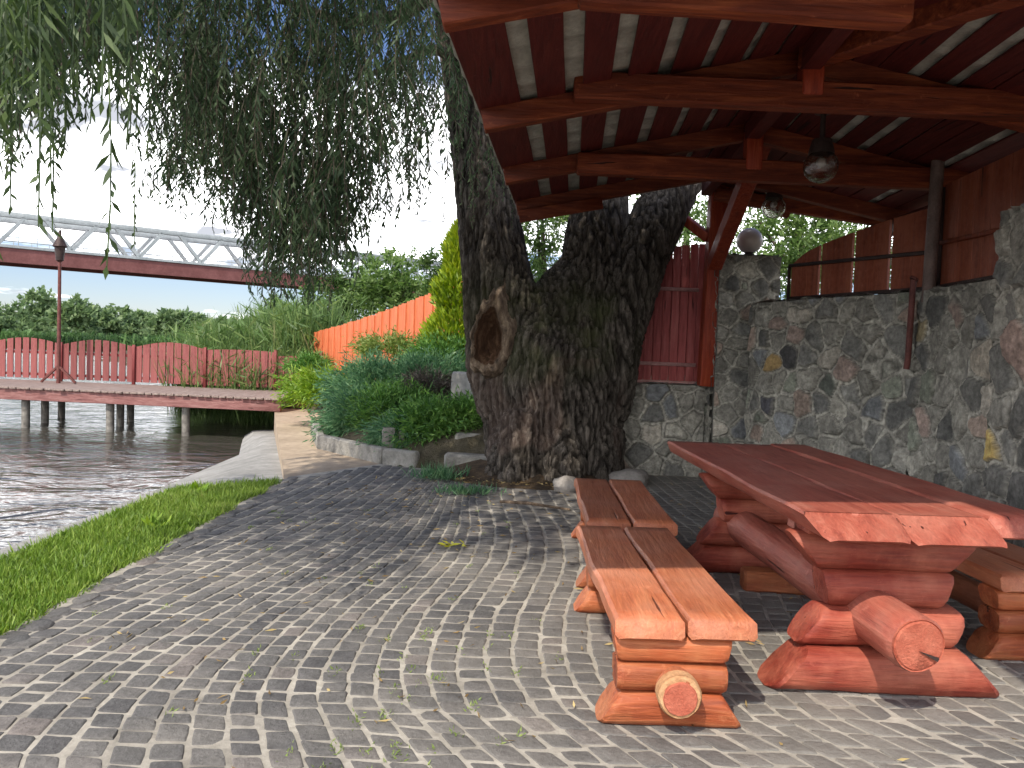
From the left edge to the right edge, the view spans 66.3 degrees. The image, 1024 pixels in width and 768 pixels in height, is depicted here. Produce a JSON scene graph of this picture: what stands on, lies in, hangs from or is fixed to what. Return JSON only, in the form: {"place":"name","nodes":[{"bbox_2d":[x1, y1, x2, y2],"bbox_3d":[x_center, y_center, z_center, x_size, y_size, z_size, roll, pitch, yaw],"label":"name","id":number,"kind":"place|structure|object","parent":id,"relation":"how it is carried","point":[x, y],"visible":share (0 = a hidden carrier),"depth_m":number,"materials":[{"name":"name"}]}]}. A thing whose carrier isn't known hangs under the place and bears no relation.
{"place":"outdoors","nodes":[
{"label":"outdoors","id":0,"kind":"place"},
{"bbox_2d":[0,484,188,555],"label":"bank revetment","id":1,"kind":"object","parent":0,"point":[19,544],"visible":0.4,"depth_m":6.21,"materials":[{"name":"concrete"}]},
{"bbox_2d":[0,348,273,549],"bbox_3d":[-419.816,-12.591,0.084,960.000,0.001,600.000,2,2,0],"label":"river water","id":2,"kind":"structure","parent":0,"point":[78,462],"depth_m":13.82,"materials":[{"name":"grey liquid"}]},
{"bbox_2d":[0,379,304,435],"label":"wooden pier","id":3,"kind":"structure","parent":2,"relation":"in","point":[111,395],"depth_m":17.19,"materials":[{"name":"wood"}]},
{"bbox_2d":[40,229,76,383],"bbox_3d":[-11.035,-1.895,19.110,0.871,3.756,0.340,2,2,0],"label":"lamp post","id":4,"kind":"object","parent":3,"relation":"on","point":[59,245],"visible":0.97,"depth_m":19.09,"materials":[{"name":"metal"}]},
{"bbox_2d":[0,337,322,390],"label":"pier fence","id":5,"kind":"object","parent":3,"relation":"on","point":[134,355],"visible":0.79,"depth_m":19.74,"materials":[{"name":"red wood"}]},
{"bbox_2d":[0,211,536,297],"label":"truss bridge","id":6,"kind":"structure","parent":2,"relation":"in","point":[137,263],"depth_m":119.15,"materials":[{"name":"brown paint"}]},
{"bbox_2d":[0,474,282,635],"bbox_3d":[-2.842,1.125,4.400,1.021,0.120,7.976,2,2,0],"label":"lawn grass","id":7,"kind":"structure","parent":0,"point":[125,537],"depth_m":5.35,"materials":[{"name":"green plant"}]},
{"bbox_2d":[141,509,187,525],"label":"weed","id":8,"kind":"object","parent":7,"relation":"on","point":[152,521],"visible":0.68,"depth_m":6.04,"materials":[{"name":"green plant"}]},
{"bbox_2d":[191,479,209,490],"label":"weed","id":9,"kind":"object","parent":7,"relation":"on","point":[205,487],"visible":0.62,"depth_m":7.51,"materials":[{"name":"green plant"}]},
{"bbox_2d":[274,409,377,478],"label":"sandy path","id":10,"kind":"structure","parent":0,"point":[297,455],"depth_m":10.60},
{"bbox_2d":[93,346,696,468],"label":"garden ground","id":11,"kind":"structure","parent":0,"point":[431,451],"depth_m":9.67,"materials":[{"name":"green plant"}]},
{"bbox_2d":[159,430,282,488],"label":"slipway","id":12,"kind":"structure","parent":11,"relation":"on","point":[258,455],"depth_m":10.99,"materials":[{"name":"concrete"}]},
{"bbox_2d":[153,338,328,427],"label":"waterside reeds","id":13,"kind":"object","parent":11,"relation":"on","point":[242,415],"visible":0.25,"depth_m":19.41,"materials":[{"name":"green plant"}]},
{"bbox_2d":[151,286,377,420],"bbox_3d":[-8.281,-1.113,24.842,5.781,3.919,13.456,1,3,-27],"label":"reed bed","id":14,"kind":"object","parent":11,"relation":"on","point":[297,327],"visible":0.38,"depth_m":21.01,"materials":[{"name":"green plant"}]},
{"bbox_2d":[263,290,299,314],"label":"bushy tree","id":15,"kind":"object","parent":11,"relation":"on","point":[276,299],"visible":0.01,"depth_m":33.63,"materials":[{"name":"green plant"}]},
{"bbox_2d":[273,344,338,412],"bbox_3d":[-4.330,-0.124,16.625,1.366,1.542,1.307,2,2,0],"label":"juniper shrub","id":16,"kind":"object","parent":11,"relation":"on","point":[301,359],"visible":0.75,"depth_m":16.39,"materials":[{"name":"green plant"}]},
{"bbox_2d":[271,358,374,414],"bbox_3d":[-3.201,0.078,13.982,2.248,1.055,1.853,2,2,0],"label":"juniper shrub","id":17,"kind":"object","parent":11,"relation":"on","point":[300,388],"visible":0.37,"depth_m":13.63,"materials":[{"name":"green plant"}]},
{"bbox_2d":[297,250,383,323],"bbox_3d":[-6.325,-2.725,29.898,4.037,5.076,3.104,2,2,0],"label":"bushy tree","id":18,"kind":"object","parent":11,"relation":"on","point":[340,282],"visible":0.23,"depth_m":29.53,"materials":[{"name":"green plant"}]},
{"bbox_2d":[0,0,701,482],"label":"willow tree","id":19,"kind":"object","parent":11,"relation":"on","point":[552,362],"visible":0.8,"depth_m":6.97,"materials":[{"name":"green plant"}]},
{"bbox_2d":[297,378,406,445],"bbox_3d":[-2.118,0.482,11.538,2.210,1.236,1.499,2,2,0],"label":"juniper shrub","id":20,"kind":"object","parent":11,"relation":"on","point":[332,424],"visible":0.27,"depth_m":11.29,"materials":[{"name":"green plant"}]},
{"bbox_2d":[310,423,419,467],"bbox_3d":[-2.413,0.856,11.066,0.626,0.284,3.919,1,3,-32],"label":"bed edging","id":21,"kind":"object","parent":11,"relation":"on","point":[379,455],"visible":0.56,"depth_m":10.04,"materials":[{"name":"concrete"}]},
{"bbox_2d":[311,345,446,415],"bbox_3d":[-1.998,0.013,12.639,2.550,1.292,2.188,2,2,0],"label":"juniper shrub","id":22,"kind":"object","parent":11,"relation":"on","point":[362,370],"visible":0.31,"depth_m":12.26,"materials":[{"name":"green plant"}]},
{"bbox_2d":[342,323,418,362],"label":"leafy shrub","id":23,"kind":"object","parent":11,"relation":"on","point":[390,346],"visible":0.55,"depth_m":14.02,"materials":[{"name":"green plant"}]},
{"bbox_2d":[342,243,433,316],"bbox_3d":[-4.012,-2.554,27.097,3.759,4.723,2.906,2,2,0],"label":"bushy tree","id":24,"kind":"object","parent":11,"relation":"on","point":[397,286],"visible":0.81,"depth_m":26.61,"materials":[{"name":"green plant"}]},
{"bbox_2d":[314,281,461,378],"bbox_3d":[-2.701,-0.835,17.133,0.106,2.783,8.342,0,3,-36],"label":"orange fence","id":25,"kind":"object","parent":11,"relation":"on","point":[407,316],"visible":0.3,"depth_m":17.55,"materials":[{"name":"paint"}]},
{"bbox_2d":[336,372,439,431],"bbox_3d":[-1.768,0.333,11.212,1.568,1.030,1.273,2,2,0],"label":"juniper shrub","id":26,"kind":"object","parent":11,"relation":"on","point":[389,398],"visible":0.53,"depth_m":11.05,"materials":[{"name":"green plant"}]},
{"bbox_2d":[381,427,403,448],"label":"edging block","id":27,"kind":"structure","parent":11,"relation":"on","point":[389,430],"depth_m":9.98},
{"bbox_2d":[353,406,436,451],"bbox_3d":[-1.354,0.706,10.294,1.479,0.921,1.086,2,2,0],"label":"juniper shrub","id":28,"kind":"object","parent":11,"relation":"on","point":[370,437],"visible":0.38,"depth_m":10.07,"materials":[{"name":"green plant"}]},
{"bbox_2d":[369,341,466,400],"bbox_3d":[-1.291,-0.140,12.586,2.022,1.222,1.601,1,3,-32],"label":"juniper shrub","id":29,"kind":"object","parent":11,"relation":"on","point":[458,364],"visible":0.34,"depth_m":12.28,"materials":[{"name":"green plant"}]},
{"bbox_2d":[394,362,451,400],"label":"juniper shrub","id":30,"kind":"object","parent":11,"relation":"on","point":[420,378],"visible":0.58,"depth_m":11.47,"materials":[{"name":"green plant"}]},
{"bbox_2d":[408,239,445,299],"bbox_3d":[-2.148,-2.329,23.998,2.324,4.254,1.828,2,2,0],"label":"bushy tree","id":31,"kind":"object","parent":11,"relation":"on","point":[427,262],"visible":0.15,"depth_m":23.72,"materials":[{"name":"green plant"}]},
{"bbox_2d":[376,381,481,449],"bbox_3d":[-0.989,0.537,10.248,1.669,1.159,1.337,2,2,0],"label":"juniper shrub","id":32,"kind":"object","parent":11,"relation":"on","point":[413,410],"visible":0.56,"depth_m":9.94,"materials":[{"name":"green plant"}]},
{"bbox_2d":[397,328,465,361],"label":"juniper shrub","id":33,"kind":"object","parent":11,"relation":"on","point":[456,345],"visible":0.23,"depth_m":13.05,"materials":[{"name":"green plant"}]},
{"bbox_2d":[417,218,465,359],"bbox_3d":[-0.987,-1.234,13.694,1.642,3.378,1.618,2,2,0],"label":"golden thuja","id":34,"kind":"object","parent":11,"relation":"on","point":[447,297],"visible":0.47,"depth_m":13.35,"materials":[{"name":"green plant"}]},
{"bbox_2d":[451,371,473,400],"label":"retaining slab","id":35,"kind":"structure","parent":11,"relation":"on","point":[460,380],"depth_m":11.18,"materials":[{"name":"concrete"}]},
{"bbox_2d":[522,215,568,282],"bbox_3d":[0.424,-1.462,13.452,2.095,4.162,1.672,2,2,0],"label":"bushy tree","id":36,"kind":"object","parent":11,"relation":"on","point":[540,247],"visible":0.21,"depth_m":13.33,"materials":[{"name":"green plant"}]},
{"bbox_2d":[623,382,705,476],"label":"stone wall","id":37,"kind":"structure","parent":11,"relation":"on","point":[659,417],"depth_m":9.59,"materials":[{"name":"grey stone"}]},
{"bbox_2d":[637,244,704,384],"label":"board gate","id":38,"kind":"structure","parent":37,"relation":"on","point":[670,349],"depth_m":9.75,"materials":[{"name":"red wood"}]},
{"bbox_2d":[629,194,755,380],"bbox_3d":[3.713,-2.008,16.602,3.231,5.625,2.904,2,2,0],"label":"bushy tree","id":39,"kind":"object","parent":11,"relation":"on","point":[687,239],"visible":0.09,"depth_m":15.95,"materials":[{"name":"green plant"}]},
{"bbox_2d":[701,253,781,472],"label":"stone pillar","id":40,"kind":"structure","parent":11,"relation":"on","point":[746,281],"depth_m":9.27,"materials":[{"name":"grey stone"}]},
{"bbox_2d":[433,0,1023,386],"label":"pavilion","id":41,"kind":"structure","parent":40,"relation":"on","point":[581,106],"depth_m":5.21,"materials":[{"name":"brown wood"}]},
{"bbox_2d":[762,192,785,218],"bbox_3d":[2.847,-2.001,8.521,0.249,0.400,0.249,2,2,0],"label":"hanging lamp","id":42,"kind":"object","parent":41,"relation":"hanging from","point":[773,205],"visible":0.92,"depth_m":8.44,"materials":[{"name":"glass"}]},
{"bbox_2d":[803,113,838,182],"bbox_3d":[2.343,-1.798,5.928,0.255,0.550,0.255,2,2,0],"label":"hanging lamp","id":43,"kind":"object","parent":41,"relation":"hanging from","point":[821,163],"visible":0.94,"depth_m":5.86,"materials":[{"name":"glass"}]},
{"bbox_2d":[736,228,762,253],"bbox_3d":[2.888,-1.698,9.535,0.310,0.396,0.310,2,2,0],"label":"pillar lamp","id":44,"kind":"object","parent":40,"relation":"on","point":[749,240],"visible":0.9,"depth_m":9.43,"materials":[{"name":"white glass"}]},
{"bbox_2d":[733,207,864,299],"bbox_3d":[5.521,-1.708,15.473,3.303,5.241,2.557,1,3,-31],"label":"bushy tree","id":45,"kind":"object","parent":11,"relation":"on","point":[797,241],"visible":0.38,"depth_m":15.05,"materials":[{"name":"green plant"}]},
{"bbox_2d":[815,221,892,290],"bbox_3d":[8.221,-2.053,17.465,3.809,5.956,2.669,2,2,0],"label":"bushy tree","id":46,"kind":"object","parent":11,"relation":"on","point":[854,252],"depth_m":17.49,"materials":[{"name":"green plant"}]},
{"bbox_2d":[0,0,892,320],"label":"sky","id":47,"kind":"structure","parent":0,"point":[84,197],"materials":[{"name":"white"}]},
{"bbox_2d":[0,464,1023,767],"bbox_3d":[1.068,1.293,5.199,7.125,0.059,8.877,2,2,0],"label":"cobblestone paving","id":48,"kind":"structure","parent":0,"point":[124,699],"depth_m":3.59,"materials":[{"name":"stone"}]},
{"bbox_2d":[0,476,297,650],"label":"kerb stones","id":49,"kind":"object","parent":48,"relation":"on","point":[40,624],"visible":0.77,"depth_m":4.72,"materials":[{"name":"stone"}]},
{"bbox_2d":[88,499,562,767],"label":"grass weeds","id":50,"kind":"object","parent":48,"relation":"on","point":[388,637],"visible":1,"depth_m":3.36,"materials":[{"name":"green plant"}]},
{"bbox_2d":[438,539,469,546],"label":"leafy twig","id":51,"kind":"object","parent":48,"relation":"on","point":[447,544],"visible":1,"depth_m":5.75,"materials":[{"name":"yellow plant"}]},
{"bbox_2d":[432,481,506,496],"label":"grass tuft","id":52,"kind":"object","parent":48,"relation":"on","point":[460,488],"visible":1,"depth_m":7.87,"materials":[{"name":"green plant"}]},
{"bbox_2d":[500,500,569,510],"bbox_3d":[0.207,1.117,7.245,0.661,0.052,0.031,3,2,14],"label":"fallen stick","id":53,"kind":"object","parent":48,"relation":"on","point":[529,503],"visible":1,"depth_m":7.24,"materials":[{"name":"brown wood"}]},
{"bbox_2d":[82,476,1017,767],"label":"fallen leaves","id":54,"kind":"object","parent":48,"relation":"on","point":[460,622],"visible":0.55,"depth_m":4.76,"materials":[{"name":"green plant"}]},
{"bbox_2d":[571,478,677,587],"bbox_3d":[0.745,1.032,5.569,0.606,0.445,1.755,2,2,3],"label":"log bench","id":55,"kind":"object","parent":48,"relation":"on","point":[622,504],"visible":0.46,"depth_m":5.30,"materials":[{"name":"brown wood"}]},
{"bbox_2d":[573,525,757,727],"bbox_3d":[0.654,1.100,3.812,0.606,0.445,1.755,2,2,1],"label":"log bench","id":56,"kind":"object","parent":48,"relation":"on","point":[680,619],"visible":1,"depth_m":3.07,"materials":[{"name":"orange wood"}]},
{"bbox_2d":[667,441,1023,697],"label":"picnic table","id":57,"kind":"object","parent":48,"relation":"on","point":[865,558],"visible":1,"depth_m":3.49,"materials":[{"name":"wood"}]},
{"bbox_2d":[744,279,996,497],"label":"stone wall","id":58,"kind":"structure","parent":48,"relation":"on","point":[830,374],"depth_m":7.22,"materials":[{"name":"grey stone"}]},
{"bbox_2d":[786,209,927,299],"bbox_3d":[3.382,-1.235,7.779,0.066,0.748,1.812,1,3,-22],"label":"panel fence","id":59,"kind":"object","parent":58,"relation":"on","point":[873,256],"visible":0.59,"depth_m":7.62,"materials":[{"name":"wood"}]},
{"bbox_2d":[903,276,918,369],"bbox_3d":[3.479,-0.535,6.839,0.087,0.819,0.073,2,2,0],"label":"drain pipe","id":60,"kind":"object","parent":58,"relation":"attached to","point":[910,318],"visible":1,"depth_m":6.82,"materials":[{"name":"brown metal"}]},
{"bbox_2d":[936,148,1023,286],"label":"board fence","id":61,"kind":"object","parent":58,"relation":"on","point":[975,203],"visible":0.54,"depth_m":6.25,"materials":[{"name":"wood"}]},
{"bbox_2d":[948,541,1023,660],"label":"log bench","id":62,"kind":"object","parent":48,"relation":"on","point":[994,599],"visible":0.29,"depth_m":3.94,"materials":[{"name":"brown wood"}]},
{"bbox_2d":[981,203,1023,547],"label":"corner pillar","id":63,"kind":"structure","parent":48,"relation":"on","point":[1003,473],"depth_m":5.36,"materials":[{"name":"stone"}]},
{"bbox_2d":[431,459,608,489],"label":"tree soil","id":64,"kind":"object","parent":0,"point":[477,469],"visible":0.18,"depth_m":8.61,"materials":[{"name":"brown soil"}]},
{"bbox_2d":[399,459,470,480],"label":"grass tuft","id":65,"kind":"object","parent":64,"relation":"on","point":[440,472],"visible":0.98,"depth_m":8.68,"materials":[{"name":"green plant"}]},
{"bbox_2d":[433,385,482,436],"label":"juniper shrub","id":66,"kind":"object","parent":64,"relation":"on","point":[463,399],"visible":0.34,"depth_m":9.97,"materials":[{"name":"green plant"}]},
{"bbox_2d":[444,432,486,466],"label":"stone steps","id":67,"kind":"structure","parent":64,"relation":"on","point":[457,457],"depth_m":9.35,"materials":[{"name":"stone"}]},
{"bbox_2d":[553,475,575,491],"bbox_3d":[0.592,1.079,8.302,0.324,0.221,0.247,2,2,0],"label":"rock","id":68,"kind":"object","parent":64,"relation":"on","point":[565,483],"visible":0.56,"depth_m":8.21,"materials":[{"name":"grey stone"}]},
{"bbox_2d":[609,468,648,485],"bbox_3d":[1.291,1.077,8.800,0.501,0.247,0.328,2,2,0],"label":"rock","id":69,"kind":"object","parent":64,"relation":"on","point":[641,475],"visible":0.55,"depth_m":8.70,"materials":[{"name":"grey stone"}]},
{"bbox_3d":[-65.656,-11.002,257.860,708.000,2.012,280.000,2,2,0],"label":"far bank","id":70,"kind":"structure","parent":0,"visible":0},
{"bbox_2d":[0,309,28,332],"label":"tree","id":71,"kind":"object","parent":70,"relation":"on","point":[13,323],"visible":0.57,"depth_m":159.57,"materials":[{"name":"green plant"}]},
{"bbox_2d":[0,299,48,332],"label":"tree","id":72,"kind":"object","parent":70,"relation":"on","point":[25,316],"visible":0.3,"depth_m":168.05,"materials":[{"name":"green plant"}]},
{"bbox_2d":[16,285,56,326],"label":"tree","id":73,"kind":"object","parent":70,"relation":"on","point":[45,301],"visible":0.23,"depth_m":174.12,"materials":[{"name":"green plant"}]},
{"bbox_2d":[42,293,103,335],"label":"tree","id":74,"kind":"object","parent":70,"relation":"on","point":[78,314],"visible":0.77,"depth_m":147.81,"materials":[{"name":"green plant"}]},
{"bbox_2d":[0,328,192,351],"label":"reed belt","id":75,"kind":"object","parent":70,"relation":"on","point":[130,340],"visible":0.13,"depth_m":121.20,"materials":[{"name":"green plant"}]},
{"bbox_2d":[94,303,126,335],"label":"tree","id":76,"kind":"object","parent":70,"relation":"on","point":[106,322],"visible":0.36,"depth_m":157.63,"materials":[{"name":"green plant"}]},
{"bbox_2d":[105,303,145,336],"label":"tree","id":77,"kind":"object","parent":70,"relation":"on","point":[132,325],"visible":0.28,"depth_m":166.37,"materials":[{"name":"green plant"}]},
{"bbox_2d":[116,308,157,328],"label":"tree","id":78,"kind":"object","parent":70,"relation":"on","point":[145,315],"visible":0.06,"depth_m":174.61,"materials":[{"name":"green plant"}]},
{"bbox_2d":[139,307,195,337],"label":"tree","id":79,"kind":"object","parent":70,"relation":"on","point":[165,316],"visible":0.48,"depth_m":147.86,"materials":[{"name":"green plant"}]},
{"bbox_2d":[184,305,211,325],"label":"tree","id":80,"kind":"object","parent":70,"relation":"on","point":[195,316],"visible":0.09,"depth_m":157.08,"materials":[{"name":"green plant"}]},
{"bbox_2d":[209,313,233,329],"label":"tree","id":81,"kind":"object","parent":70,"relation":"on","point":[219,317],"visible":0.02,"depth_m":167.33,"materials":[{"name":"green plant"}]}
]}

